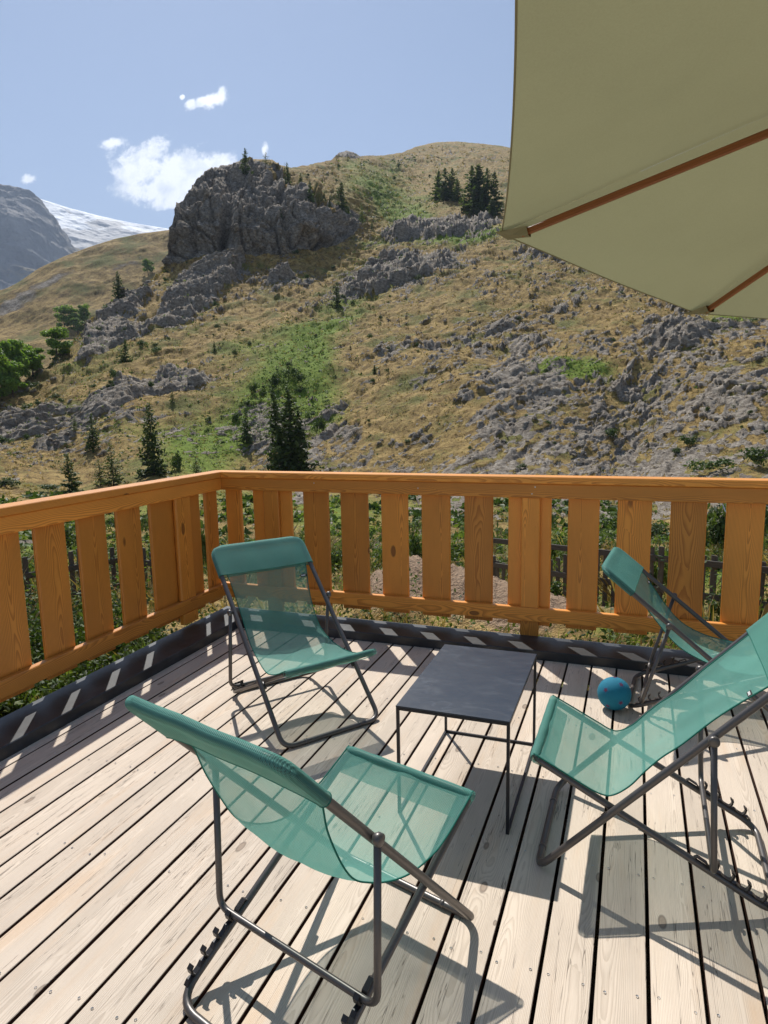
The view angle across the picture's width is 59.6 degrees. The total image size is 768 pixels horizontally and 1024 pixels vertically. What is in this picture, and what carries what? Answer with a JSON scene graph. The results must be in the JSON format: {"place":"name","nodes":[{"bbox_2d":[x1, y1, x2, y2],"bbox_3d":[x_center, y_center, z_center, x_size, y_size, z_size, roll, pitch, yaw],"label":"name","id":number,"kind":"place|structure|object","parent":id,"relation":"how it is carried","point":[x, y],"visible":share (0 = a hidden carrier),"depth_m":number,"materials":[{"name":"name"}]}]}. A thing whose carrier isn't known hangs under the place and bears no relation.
{"place":"outdoors","nodes":[
{"label":"outdoors","id":0,"kind":"place"},
{"bbox_2d":[0,184,79,289],"bbox_3d":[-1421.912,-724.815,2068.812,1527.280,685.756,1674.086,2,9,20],"label":"bare mountain","id":1,"kind":"structure","parent":0,"point":[33,236],"depth_m":2121.53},
{"bbox_2d":[0,230,168,381],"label":"meadow slope","id":2,"kind":"structure","parent":0,"point":[29,302],"depth_m":346.19,"materials":[{"name":"beige plant"}]},
{"bbox_2d":[52,304,72,327],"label":"broadleaf tree","id":3,"kind":"object","parent":2,"relation":"on","point":[61,317],"visible":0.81,"depth_m":306.53,"materials":[{"name":"green plant"}]},
{"bbox_2d":[65,308,81,327],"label":"broadleaf tree","id":4,"kind":"object","parent":2,"relation":"on","point":[70,311],"visible":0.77,"depth_m":306.38,"materials":[{"name":"green plant"}]},
{"bbox_2d":[70,317,84,333],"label":"broadleaf tree","id":5,"kind":"object","parent":2,"relation":"on","point":[77,324],"visible":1,"depth_m":300.79,"materials":[{"name":"green plant"}]},
{"bbox_2d":[77,303,90,324],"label":"broadleaf tree","id":6,"kind":"object","parent":2,"relation":"on","point":[82,310],"visible":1,"depth_m":309.36,"materials":[{"name":"green plant"}]},
{"bbox_2d":[142,259,154,271],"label":"broadleaf tree","id":7,"kind":"object","parent":2,"relation":"on","point":[147,265],"visible":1,"depth_m":351.28,"materials":[{"name":"green plant"}]},
{"bbox_2d":[41,199,168,249],"bbox_3d":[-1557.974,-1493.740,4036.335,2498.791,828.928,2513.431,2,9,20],"label":"glacier mountain","id":8,"kind":"structure","parent":0,"point":[82,230],"depth_m":3970.19,"materials":[{"name":"white snow"}]},
{"bbox_2d":[0,141,767,709],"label":"hillside","id":9,"kind":"structure","parent":0,"point":[220,211],"depth_m":86.22,"materials":[{"name":"beige plant"}]},
{"bbox_2d":[0,435,14,443],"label":"shrub","id":10,"kind":"object","parent":9,"relation":"on","point":[3,439],"visible":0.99,"depth_m":68.72,"materials":[{"name":"green plant"}]},
{"bbox_2d":[0,348,15,396],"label":"broadleaf tree","id":11,"kind":"object","parent":9,"relation":"on","point":[3,378],"visible":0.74,"depth_m":89.73,"materials":[{"name":"green plant"}]},
{"bbox_2d":[0,476,21,486],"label":"shrub","id":12,"kind":"object","parent":9,"relation":"on","point":[10,482],"visible":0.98,"depth_m":50.70,"materials":[{"name":"green plant"}]},
{"bbox_2d":[0,340,23,382],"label":"broadleaf tree","id":13,"kind":"object","parent":9,"relation":"on","point":[5,345],"visible":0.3,"depth_m":94.24,"materials":[{"name":"green plant"}]},
{"bbox_2d":[0,360,26,397],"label":"broadleaf tree","id":14,"kind":"object","parent":9,"relation":"on","point":[12,366],"visible":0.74,"depth_m":90.08,"materials":[{"name":"green plant"}]},
{"bbox_2d":[2,339,31,378],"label":"broadleaf tree","id":15,"kind":"object","parent":9,"relation":"on","point":[24,354],"visible":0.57,"depth_m":95.97,"materials":[{"name":"green plant"}]},
{"bbox_2d":[22,562,36,589],"bbox_3d":[-6.675,1.222,12.668,0.740,0.607,0.805,-6,10,-31],"label":"shrub","id":16,"kind":"object","parent":9,"relation":"on","point":[30,565],"visible":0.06,"depth_m":12.65,"materials":[{"name":"green plant"}]},
{"bbox_2d":[21,344,45,374],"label":"broadleaf tree","id":17,"kind":"object","parent":9,"relation":"on","point":[36,358],"visible":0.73,"depth_m":99.41,"materials":[{"name":"green plant"}]},
{"bbox_2d":[25,381,41,388],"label":"shrub","id":18,"kind":"object","parent":9,"relation":"on","point":[29,384],"visible":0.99,"depth_m":94.44,"materials":[{"name":"green plant"}]},
{"bbox_2d":[37,484,60,491],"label":"shrub","id":19,"kind":"object","parent":9,"relation":"on","point":[49,486],"visible":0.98,"depth_m":50.91,"materials":[{"name":"green plant"}]},
{"bbox_2d":[39,326,73,355],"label":"broadleaf tree","id":20,"kind":"object","parent":9,"relation":"on","point":[56,333],"visible":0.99,"depth_m":105.11,"materials":[{"name":"green plant"}]},
{"bbox_2d":[54,453,84,493],"bbox_3d":[-23.433,-2.737,50.060,2.462,3.351,2.082,6,12,41],"label":"spruce tree","id":21,"kind":"object","parent":9,"relation":"on","point":[71,485],"visible":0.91,"depth_m":50.12,"materials":[{"name":"green plant"}]},
{"bbox_2d":[64,524,76,548],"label":"shrub","id":22,"kind":"object","parent":9,"relation":"on","point":[69,535],"visible":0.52,"depth_m":23.74,"materials":[{"name":"green plant"}]},
{"bbox_2d":[22,547,119,605],"bbox_3d":[-4.556,1.001,9.728,0.094,1.030,1.608,6,11,37],"label":"picket fence","id":23,"kind":"object","parent":9,"relation":"on","point":[27,575],"visible":0.23,"depth_m":9.73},
{"bbox_2d":[85,413,100,452],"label":"spruce tree","id":24,"kind":"object","parent":9,"relation":"on","point":[94,444],"visible":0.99,"depth_m":65.55,"materials":[{"name":"green plant"}]},
{"bbox_2d":[93,459,108,485],"bbox_3d":[-22.575,-3.091,53.089,1.370,2.323,1.342,-8,11,-39],"label":"larch tree","id":25,"kind":"object","parent":9,"relation":"on","point":[99,479],"visible":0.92,"depth_m":53.01,"materials":[{"name":"green plant"}]},
{"bbox_2d":[105,514,114,529],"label":"shrub","id":26,"kind":"object","parent":9,"relation":"on","point":[109,525],"visible":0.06,"depth_m":28.21,"materials":[{"name":"green plant"}]},
{"bbox_2d":[98,441,128,485],"bbox_3d":[-21.415,-3.766,52.778,2.283,3.720,2.621,-2,9,-3],"label":"larch tree","id":27,"kind":"object","parent":9,"relation":"on","point":[117,479],"visible":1,"depth_m":52.78,"materials":[{"name":"green plant"}]},
{"bbox_2d":[109,368,118,376],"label":"shrub","id":28,"kind":"object","parent":9,"relation":"on","point":[112,372],"visible":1,"depth_m":83.77,"materials":[{"name":"green plant"}]},
{"bbox_2d":[110,271,123,300],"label":"spruce tree","id":29,"kind":"object","parent":9,"relation":"on","point":[118,291],"visible":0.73,"depth_m":134.10,"materials":[{"name":"green plant"}]},
{"bbox_2d":[118,339,132,361],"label":"spruce tree","id":30,"kind":"object","parent":9,"relation":"on","point":[124,358],"visible":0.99,"depth_m":99.57,"materials":[{"name":"green plant"}]},
{"bbox_2d":[140,514,148,531],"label":"shrub","id":31,"kind":"object","parent":9,"relation":"on","point":[144,524],"visible":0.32,"depth_m":26.52,"materials":[{"name":"green plant"}]},
{"bbox_2d":[142,548,153,597],"bbox_3d":[-3.346,0.997,9.919,1.588,1.004,0.095,5,11,34],"label":"picket fence","id":32,"kind":"object","parent":9,"relation":"on","point":[145,561],"visible":0.06,"depth_m":9.97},
{"bbox_2d":[134,402,172,477],"bbox_3d":[-19.167,-5.836,55.224,3.102,6.502,3.092,-4,9,-13],"label":"spruce tree","id":33,"kind":"object","parent":9,"relation":"on","point":[156,468],"visible":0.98,"depth_m":55.18,"materials":[{"name":"green plant"}]},
{"bbox_2d":[170,450,183,469],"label":"shrub","id":34,"kind":"object","parent":9,"relation":"on","point":[177,464],"visible":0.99,"depth_m":57.48,"materials":[{"name":"green plant"}]},
{"bbox_2d":[188,455,202,473],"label":"larch tree","id":35,"kind":"object","parent":9,"relation":"on","point":[196,468],"visible":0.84,"depth_m":55.96,"materials":[{"name":"green plant"}]},
{"bbox_2d":[201,528,206,576],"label":"shrub","id":36,"kind":"object","parent":9,"relation":"on","point":[203,541],"visible":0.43,"depth_m":15.59,"materials":[{"name":"green plant"}]},
{"bbox_2d":[239,148,252,175],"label":"spruce tree","id":37,"kind":"object","parent":9,"relation":"on","point":[245,159],"visible":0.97,"depth_m":171.49,"materials":[{"name":"green plant"}]},
{"bbox_2d":[236,407,256,443],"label":"spruce tree","id":38,"kind":"object","parent":9,"relation":"on","point":[246,437],"visible":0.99,"depth_m":68.62,"materials":[{"name":"green plant"}]},
{"bbox_2d":[248,383,256,393],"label":"shrub","id":39,"kind":"object","parent":9,"relation":"on","point":[253,389],"visible":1,"depth_m":83.02,"materials":[{"name":"green plant"}]},
{"bbox_2d":[262,385,289,470],"bbox_3d":[-9.550,-7.201,59.566,2.952,8.021,3.116,7,17,43],"label":"spruce tree","id":40,"kind":"object","parent":9,"relation":"on","point":[275,417],"visible":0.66,"depth_m":59.35,"materials":[{"name":"green plant"}]},
{"bbox_2d":[270,372,286,386],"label":"shrub","id":41,"kind":"object","parent":9,"relation":"on","point":[274,380],"visible":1,"depth_m":84.55,"materials":[{"name":"green plant"}]},
{"bbox_2d":[283,163,290,184],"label":"spruce tree","id":42,"kind":"object","parent":9,"relation":"on","point":[287,178],"visible":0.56,"depth_m":174.90,"materials":[{"name":"green plant"}]},
{"bbox_2d":[280,368,298,376],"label":"shrub","id":43,"kind":"object","parent":9,"relation":"on","point":[293,371],"visible":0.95,"depth_m":87.05,"materials":[{"name":"green plant"}]},
{"bbox_2d":[271,384,314,471],"bbox_3d":[-8.056,-7.042,58.860,4.187,8.181,4.433,-3,9,-14],"label":"spruce tree","id":44,"kind":"object","parent":9,"relation":"on","point":[291,435],"visible":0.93,"depth_m":58.50,"materials":[{"name":"green plant"}]},
{"bbox_2d":[287,436,312,470],"bbox_3d":[-7.546,-5.066,58.847,2.516,3.509,2.192,5,11,36],"label":"conifer tree","id":45,"kind":"object","parent":9,"relation":"on","point":[297,464],"visible":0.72,"depth_m":58.68,"materials":[{"name":"green plant"}]},
{"bbox_2d":[293,373,306,382],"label":"shrub","id":46,"kind":"object","parent":9,"relation":"on","point":[299,376],"visible":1,"depth_m":86.38,"materials":[{"name":"green plant"}]},
{"bbox_2d":[289,410,323,469],"bbox_3d":[-7.369,-6.262,59.370,3.409,5.661,3.157,1,9,16],"label":"spruce tree","id":47,"kind":"object","parent":9,"relation":"on","point":[307,453],"visible":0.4,"depth_m":59.62,"materials":[{"name":"green plant"}]},
{"bbox_2d":[305,181,314,202],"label":"spruce tree","id":48,"kind":"object","parent":9,"relation":"on","point":[309,197],"visible":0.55,"depth_m":164.61,"materials":[{"name":"green plant"}]},
{"bbox_2d":[304,410,315,417],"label":"shrub","id":49,"kind":"object","parent":9,"relation":"on","point":[312,413],"visible":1,"depth_m":75.91,"materials":[{"name":"green plant"}]},
{"bbox_2d":[311,415,326,432],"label":"shrub","id":50,"kind":"object","parent":9,"relation":"on","point":[320,423],"visible":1,"depth_m":69.95,"materials":[{"name":"green plant"}]},
{"bbox_2d":[329,282,341,308],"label":"spruce tree","id":51,"kind":"object","parent":9,"relation":"on","point":[337,302],"visible":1,"depth_m":125.91,"materials":[{"name":"green plant"}]},
{"bbox_2d":[331,548,341,575],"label":"shrub","id":52,"kind":"object","parent":9,"relation":"on","point":[333,555],"visible":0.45,"depth_m":15.32,"materials":[{"name":"green plant"}]},
{"bbox_2d":[335,182,349,213],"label":"spruce tree","id":53,"kind":"object","parent":9,"relation":"on","point":[342,199],"visible":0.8,"depth_m":169.94,"materials":[{"name":"green plant"}]},
{"bbox_2d":[1,154,751,591],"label":"green tussocks","id":54,"kind":"object","parent":9,"relation":"on","point":[275,358],"visible":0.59,"depth_m":88.82,"materials":[{"name":"green plant"}]},
{"bbox_2d":[371,542,381,566],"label":"shrub","id":55,"kind":"object","parent":9,"relation":"on","point":[378,554],"visible":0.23,"depth_m":17.18,"materials":[{"name":"green plant"}]},
{"bbox_2d":[0,536,766,717],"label":"green grass","id":56,"kind":"structure","parent":9,"relation":"on","point":[599,600],"depth_m":5.88,"materials":[{"name":"green plant"}]},
{"bbox_2d":[0,142,767,597],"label":"grass tussocks","id":57,"kind":"object","parent":9,"relation":"on","point":[162,270],"depth_m":91.04,"materials":[{"name":"beige plant"}]},
{"bbox_2d":[0,489,767,571],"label":"hollow scrub","id":58,"kind":"object","parent":9,"relation":"on","point":[416,513],"visible":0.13,"depth_m":35.12,"materials":[{"name":"green plant"}]},
{"bbox_2d":[0,514,767,716],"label":"leafy weeds","id":59,"kind":"object","parent":9,"relation":"on","point":[46,690],"visible":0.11,"depth_m":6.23,"materials":[{"name":"green plant"}]},
{"bbox_2d":[0,496,767,570],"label":"hollow bushes","id":60,"kind":"object","parent":9,"relation":"on","point":[24,534],"visible":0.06,"depth_m":29.22,"materials":[{"name":"green plant"}]},
{"bbox_2d":[0,473,767,571],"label":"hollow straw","id":61,"kind":"object","parent":9,"relation":"on","point":[295,507],"visible":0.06,"depth_m":39.61,"materials":[{"name":"beige plant"}]},
{"bbox_2d":[1,151,767,514],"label":"loose rocks","id":62,"kind":"object","parent":9,"relation":"on","point":[635,389],"visible":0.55,"depth_m":73.97,"materials":[{"name":"grey stone"}]},
{"bbox_2d":[6,154,764,589],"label":"heather scrub","id":63,"kind":"object","parent":9,"relation":"on","point":[292,352],"visible":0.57,"depth_m":90.89,"materials":[{"name":"green plant"}]},
{"bbox_2d":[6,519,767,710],"bbox_3d":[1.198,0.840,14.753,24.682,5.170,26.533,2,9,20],"label":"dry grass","id":64,"kind":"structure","parent":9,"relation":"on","point":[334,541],"depth_m":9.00,"materials":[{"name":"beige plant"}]},
{"bbox_2d":[409,528,421,557],"bbox_3d":[0.829,1.007,16.273,0.432,1.235,0.656,-9,11,-40],"label":"shrub","id":65,"kind":"object","parent":9,"relation":"on","point":[417,544],"visible":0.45,"depth_m":16.27,"materials":[{"name":"green plant"}]},
{"bbox_2d":[409,519,421,529],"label":"shrub","id":66,"kind":"object","parent":9,"relation":"on","point":[416,524],"visible":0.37,"depth_m":30.34,"materials":[{"name":"green plant"}]},
{"bbox_2d":[427,169,442,201],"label":"spruce tree","id":67,"kind":"object","parent":9,"relation":"on","point":[435,191],"visible":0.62,"depth_m":233.73,"materials":[{"name":"green plant"}]},
{"bbox_2d":[432,167,454,202],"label":"spruce tree","id":68,"kind":"object","parent":9,"relation":"on","point":[444,193],"visible":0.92,"depth_m":225.44,"materials":[{"name":"green plant"}]},
{"bbox_2d":[445,168,463,199],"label":"spruce tree","id":69,"kind":"object","parent":9,"relation":"on","point":[453,179],"visible":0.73,"depth_m":225.76,"materials":[{"name":"green plant"}]},
{"bbox_2d":[449,178,463,201],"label":"spruce tree","id":70,"kind":"object","parent":9,"relation":"on","point":[456,189],"visible":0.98,"depth_m":219.76,"materials":[{"name":"green plant"}]},
{"bbox_2d":[451,538,464,561],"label":"shrub","id":71,"kind":"object","parent":9,"relation":"on","point":[460,552],"visible":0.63,"depth_m":19.14,"materials":[{"name":"green plant"}]},
{"bbox_2d":[458,165,477,211],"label":"spruce tree","id":72,"kind":"object","parent":9,"relation":"on","point":[464,209],"visible":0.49,"depth_m":202.24,"materials":[{"name":"green plant"}]},
{"bbox_2d":[466,190,477,215],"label":"spruce tree","id":73,"kind":"object","parent":9,"relation":"on","point":[472,203],"visible":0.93,"depth_m":197.32,"materials":[{"name":"green plant"}]},
{"bbox_2d":[463,164,490,213],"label":"spruce tree","id":74,"kind":"object","parent":9,"relation":"on","point":[478,177],"visible":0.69,"depth_m":199.11,"materials":[{"name":"green plant"}]},
{"bbox_2d":[473,196,485,217],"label":"spruce tree","id":75,"kind":"object","parent":9,"relation":"on","point":[481,207],"visible":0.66,"depth_m":195.45,"materials":[{"name":"green plant"}]},
{"bbox_2d":[481,168,499,209],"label":"spruce tree","id":76,"kind":"object","parent":9,"relation":"on","point":[487,176],"visible":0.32,"depth_m":201.66,"materials":[{"name":"green plant"}]},
{"bbox_2d":[487,198,499,216],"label":"spruce tree","id":77,"kind":"object","parent":9,"relation":"on","point":[491,209],"visible":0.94,"depth_m":190.47,"materials":[{"name":"green plant"}]},
{"bbox_2d":[486,172,504,213],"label":"spruce tree","id":78,"kind":"object","parent":9,"relation":"on","point":[493,192],"visible":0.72,"depth_m":198.21,"materials":[{"name":"green plant"}]},
{"bbox_2d":[551,538,558,559],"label":"shrub","id":79,"kind":"object","parent":9,"relation":"on","point":[553,553],"visible":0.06,"depth_m":15.95,"materials":[{"name":"green plant"}]},
{"bbox_2d":[550,580,566,596],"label":"shrub","id":80,"kind":"object","parent":9,"relation":"on","point":[555,589],"visible":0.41,"depth_m":9.12,"materials":[{"name":"green plant"}]},
{"bbox_2d":[600,539,612,570],"bbox_3d":[5.217,1.093,15.438,0.540,0.864,0.821,-3,9,-9],"label":"shrub","id":81,"kind":"object","parent":9,"relation":"on","point":[605,548],"visible":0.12,"depth_m":15.57,"materials":[{"name":"beige plant"}]},
{"bbox_2d":[599,511,616,529],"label":"shrub","id":82,"kind":"object","parent":9,"relation":"on","point":[608,520],"visible":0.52,"depth_m":28.48,"materials":[{"name":"green plant"}]},
{"bbox_2d":[603,428,617,437],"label":"shrub","id":83,"kind":"object","parent":9,"relation":"on","point":[613,431],"visible":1,"depth_m":59.59,"materials":[{"name":"green plant"}]},
{"bbox_2d":[493,538,767,621],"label":"picket fence","id":84,"kind":"object","parent":9,"relation":"on","point":[714,563],"visible":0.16,"depth_m":8.57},
{"bbox_2d":[649,541,668,603],"bbox_3d":[3.627,0.792,8.686,0.563,0.893,0.413,-6,10,-28],"label":"shrub","id":85,"kind":"object","parent":9,"relation":"on","point":[665,572],"visible":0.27,"depth_m":8.61,"materials":[{"name":"green plant"}]},
{"bbox_2d":[651,520,669,538],"bbox_3d":[10.910,0.800,26.093,1.133,0.864,1.723,-9,12,-43],"label":"shrub","id":86,"kind":"object","parent":9,"relation":"on","point":[655,526],"visible":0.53,"depth_m":26.14,"materials":[{"name":"green plant"}]},
{"bbox_2d":[679,434,697,445],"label":"shrub","id":87,"kind":"object","parent":9,"relation":"on","point":[687,440],"visible":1,"depth_m":56.21,"materials":[{"name":"green plant"}]},
{"bbox_2d":[682,457,737,472],"bbox_3d":[23.111,-3.315,47.654,3.655,1.140,2.269,2,9,22],"label":"shrub","id":88,"kind":"object","parent":9,"relation":"on","point":[716,464],"visible":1,"depth_m":47.25,"materials":[{"name":"green plant"}]},
{"bbox_2d":[702,593,720,619],"bbox_3d":[3.855,1.111,7.554,0.412,0.366,0.664,0,9,8],"label":"shrub","id":89,"kind":"object","parent":9,"relation":"on","point":[717,612],"visible":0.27,"depth_m":7.58,"materials":[{"name":"green plant"}]},
{"bbox_2d":[705,503,726,547],"bbox_3d":[9.050,0.349,18.265,1.048,1.643,1.428,-4,9,-18],"label":"shrub","id":90,"kind":"object","parent":9,"relation":"on","point":[719,526],"visible":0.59,"depth_m":17.95,"materials":[{"name":"green plant"}]},
{"bbox_2d":[738,446,767,466],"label":"shrub","id":91,"kind":"object","parent":9,"relation":"on","point":[753,454],"visible":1,"depth_m":46.60,"materials":[{"name":"green plant"}]},
{"bbox_2d":[763,510,767,549],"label":"shrub","id":92,"kind":"object","parent":9,"relation":"on","point":[766,524],"visible":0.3,"depth_m":17.20,"materials":[{"name":"green plant"}]},
{"bbox_2d":[357,711,767,1023],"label":"ground","id":93,"kind":"structure","parent":0,"point":[646,936],"depth_m":2.83,"materials":[{"name":"black"}]},
{"bbox_2d":[425,684,767,1023],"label":"deck joists","id":94,"kind":"object","parent":93,"relation":"on","point":[591,1007],"depth_m":2.33,"materials":[{"name":"brown"}]},
{"bbox_2d":[0,628,767,1023],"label":"deck","id":95,"kind":"structure","parent":94,"relation":"on","point":[110,912],"depth_m":2.30,"materials":[{"name":"grey wood"}]},
{"bbox_2d":[212,536,377,747],"bbox_3d":[-0.496,0.639,3.632,0.618,0.852,0.908,-7,10,-33],"label":"folding chair","id":96,"kind":"object","parent":95,"relation":"on","point":[252,557],"visible":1,"depth_m":3.73,"materials":[{"name":"teal fabric"}]},
{"bbox_2d":[125,695,475,1023],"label":"folding chair","id":97,"kind":"object","parent":95,"relation":"on","point":[281,805],"visible":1,"depth_m":1.79,"materials":[{"name":"teal fabric"}]},
{"bbox_2d":[0,606,705,761],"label":"kerb","id":98,"kind":"structure","parent":95,"relation":"attached to","point":[32,723],"depth_m":4.26,"materials":[{"name":"black metal"}]},
{"bbox_2d":[0,470,767,702],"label":"wooden railing","id":99,"kind":"object","parent":98,"relation":"on","point":[179,591],"visible":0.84,"depth_m":4.41,"materials":[{"name":"brown wood"}]},
{"bbox_2d":[396,644,536,834],"bbox_3d":[0.384,0.933,2.908,0.445,0.455,0.720,2,9,20],"label":"table","id":100,"kind":"object","parent":95,"relation":"on","point":[483,685],"visible":0.95,"depth_m":2.79,"materials":[{"name":"metal"}]},
{"bbox_2d":[597,677,631,709],"bbox_3d":[1.219,0.960,3.551,0.172,0.173,0.172,2,9,20],"label":"ball","id":101,"kind":"object","parent":95,"relation":"on","point":[613,693],"visible":1,"depth_m":3.49,"materials":[{"name":"blue rubber"}]},
{"bbox_2d":[496,0,767,318],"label":"parasol","id":102,"kind":"object","parent":95,"relation":"on","point":[607,94],"visible":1,"depth_m":1.69,"materials":[{"name":"fabric"}]},
{"bbox_2d":[530,613,767,910],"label":"folding chair","id":103,"kind":"object","parent":95,"relation":"on","point":[587,755],"visible":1,"depth_m":2.35,"materials":[{"name":"teal fabric"}]},
{"bbox_2d":[602,547,767,711],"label":"folding chair","id":104,"kind":"object","parent":95,"relation":"on","point":[626,572],"visible":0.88,"depth_m":3.67,"materials":[{"name":"teal fabric"}]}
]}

